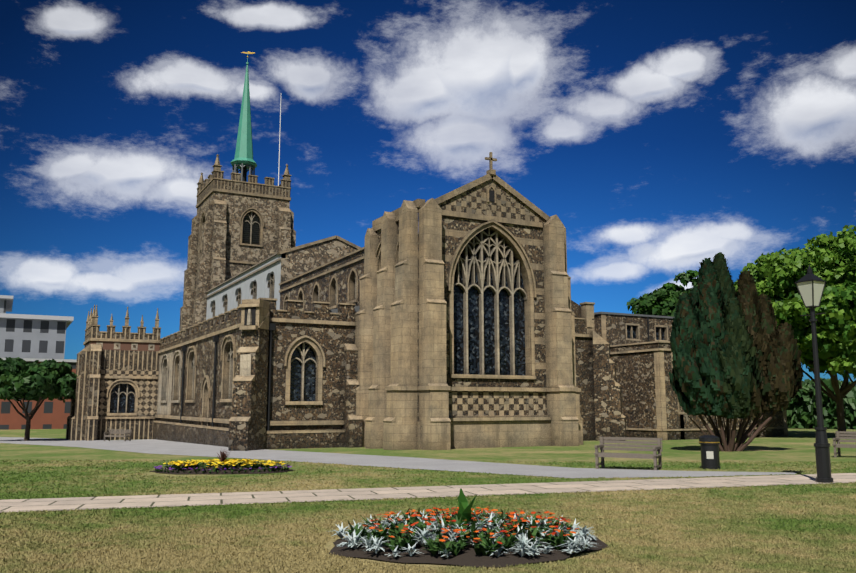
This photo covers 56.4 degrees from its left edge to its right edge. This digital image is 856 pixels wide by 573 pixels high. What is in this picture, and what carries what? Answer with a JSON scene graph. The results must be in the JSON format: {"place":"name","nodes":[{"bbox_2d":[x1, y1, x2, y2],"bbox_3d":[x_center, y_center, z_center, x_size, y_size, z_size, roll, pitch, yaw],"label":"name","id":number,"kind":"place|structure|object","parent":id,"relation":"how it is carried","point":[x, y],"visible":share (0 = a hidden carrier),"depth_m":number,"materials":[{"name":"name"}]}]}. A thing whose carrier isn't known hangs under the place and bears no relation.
{"place":"outdoors","nodes":[
{"label":"outdoors","id":0,"kind":"place"},
{"bbox_2d":[179,51,295,330],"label":"cathedral tower","id":1,"kind":"structure","parent":0,"point":[240,224],"depth_m":83.07,"materials":[{"name":"brown stone"}]},
{"bbox_2d":[0,428,855,572],"bbox_3d":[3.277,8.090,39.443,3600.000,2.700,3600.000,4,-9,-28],"label":"lawn","id":2,"kind":"structure","parent":0,"point":[796,445],"depth_m":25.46,"materials":[{"name":"green plant"}]},
{"bbox_2d":[0,295,76,429],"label":"town buildings","id":3,"kind":"structure","parent":2,"relation":"on","point":[31,338],"depth_m":135.04,"materials":[{"name":"grey"}]},
{"bbox_2d":[0,357,78,440],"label":"town tree","id":4,"kind":"object","parent":2,"relation":"on","point":[23,380],"visible":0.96,"depth_m":61.73,"materials":[{"name":"green plant"}]},
{"bbox_2d":[66,304,160,440],"bbox_3d":[-25.934,8.080,65.972,6.380,12.745,6.380,4,-9,-28],"label":"church porch","id":5,"kind":"object","parent":2,"relation":"on","point":[117,381],"visible":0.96,"depth_m":64.26,"materials":[{"name":"beige stone"}]},
{"bbox_2d":[151,451,292,473],"bbox_3d":[-5.888,4.923,22.643,4.239,0.657,2.620,-1,-8,9],"label":"flower bed","id":6,"kind":"object","parent":2,"relation":"on","point":[228,466],"visible":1,"depth_m":22.04,"materials":[{"name":"yellow plant"}]},
{"bbox_2d":[153,298,625,450],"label":"church aisles","id":7,"kind":"object","parent":2,"relation":"on","point":[255,374],"visible":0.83,"depth_m":41.98,"materials":[{"name":"brown stone"}]},
{"bbox_2d":[206,235,360,319],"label":"cathedral nave","id":8,"kind":"structure","parent":7,"relation":"attached to","point":[264,278],"depth_m":61.04,"materials":[{"name":"white paint"}]},
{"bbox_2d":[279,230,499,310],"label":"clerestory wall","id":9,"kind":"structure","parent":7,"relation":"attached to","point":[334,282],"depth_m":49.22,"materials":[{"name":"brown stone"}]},
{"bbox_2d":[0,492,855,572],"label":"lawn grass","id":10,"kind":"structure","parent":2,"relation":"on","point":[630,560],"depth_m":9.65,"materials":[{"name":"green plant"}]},
{"bbox_2d":[354,152,582,449],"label":"church chancel","id":11,"kind":"structure","parent":2,"relation":"on","point":[464,335],"depth_m":40.34,"materials":[{"name":"brown stone"}]},
{"bbox_2d":[328,488,608,566],"bbox_3d":[0.345,2.655,9.248,3.177,0.634,3.226,4,-9,-28],"label":"flower bed","id":12,"kind":"object","parent":2,"relation":"on","point":[463,535],"visible":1,"depth_m":8.45,"materials":[{"name":"plant"}]},
{"bbox_2d":[594,437,662,469],"bbox_3d":[5.492,4.591,21.941,1.754,0.860,0.630,-5,-10,30],"label":"bench","id":13,"kind":"object","parent":2,"relation":"on","point":[602,454],"visible":0.96,"depth_m":22.04,"materials":[{"name":"brown wood"}]},
{"bbox_2d":[626,270,698,316],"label":"tree","id":14,"kind":"object","parent":2,"relation":"on","point":[663,300],"visible":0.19,"depth_m":75.78,"materials":[{"name":"green plant"}]},
{"bbox_2d":[594,312,787,439],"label":"cathedral vestries","id":15,"kind":"structure","parent":2,"relation":"on","point":[641,355],"depth_m":50.89,"materials":[{"name":"brown stone"}]},
{"bbox_2d":[699,435,720,468],"bbox_3d":[7.698,4.518,21.817,0.550,0.900,0.550,4,-9,-28],"label":"litter bin","id":16,"kind":"object","parent":2,"relation":"on","point":[709,446],"visible":0.98,"depth_m":21.62,"materials":[{"name":"black metal"}]},
{"bbox_2d":[669,252,803,451],"bbox_3d":[12.619,2.637,32.798,5.298,8.446,3.350,-1,-9,10],"label":"tree","id":17,"kind":"object","parent":2,"relation":"on","point":[736,354],"visible":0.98,"depth_m":32.19,"materials":[{"name":"dark leaf"},{"name":"bark"}]},
{"bbox_2d":[734,225,855,436],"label":"lime tree","id":18,"kind":"object","parent":2,"relation":"on","point":[830,260],"visible":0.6,"depth_m":48.82,"materials":[{"name":"green plant"}]},
{"bbox_2d":[786,378,855,429],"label":"hedge","id":19,"kind":"object","parent":2,"relation":"on","point":[801,412],"visible":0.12,"depth_m":83.95,"materials":[{"name":"green plant"}]},
{"bbox_2d":[832,431,855,456],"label":"bench","id":20,"kind":"object","parent":2,"relation":"on","point":[838,445],"visible":1,"depth_m":27.20,"materials":[{"name":"grey wood"}]},
{"bbox_2d":[0,437,855,511],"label":"path paving","id":21,"kind":"structure","parent":0,"point":[152,446],"depth_m":17.43,"materials":[{"name":"grey concrete"}]},
{"bbox_2d":[104,429,131,440],"bbox_3d":[-23.076,11.066,59.367,2.100,0.860,0.630,-3,-9,22],"label":"porch bench","id":22,"kind":"object","parent":21,"relation":"on","point":[123,431],"visible":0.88,"depth_m":59.43,"materials":[{"name":"grey wood"}]},
{"bbox_2d":[795,265,832,482],"bbox_3d":[8.401,1.830,17.263,0.458,4.702,0.600,4,-9,-28],"label":"lamp post","id":23,"kind":"object","parent":21,"relation":"on","point":[810,285],"visible":1,"depth_m":17.22,"materials":[{"name":"black metal"}]},
{"bbox_2d":[0,0,855,381],"label":"sky","id":24,"kind":"structure","parent":0,"point":[664,137],"materials":[{"name":"blue"}]}
]}

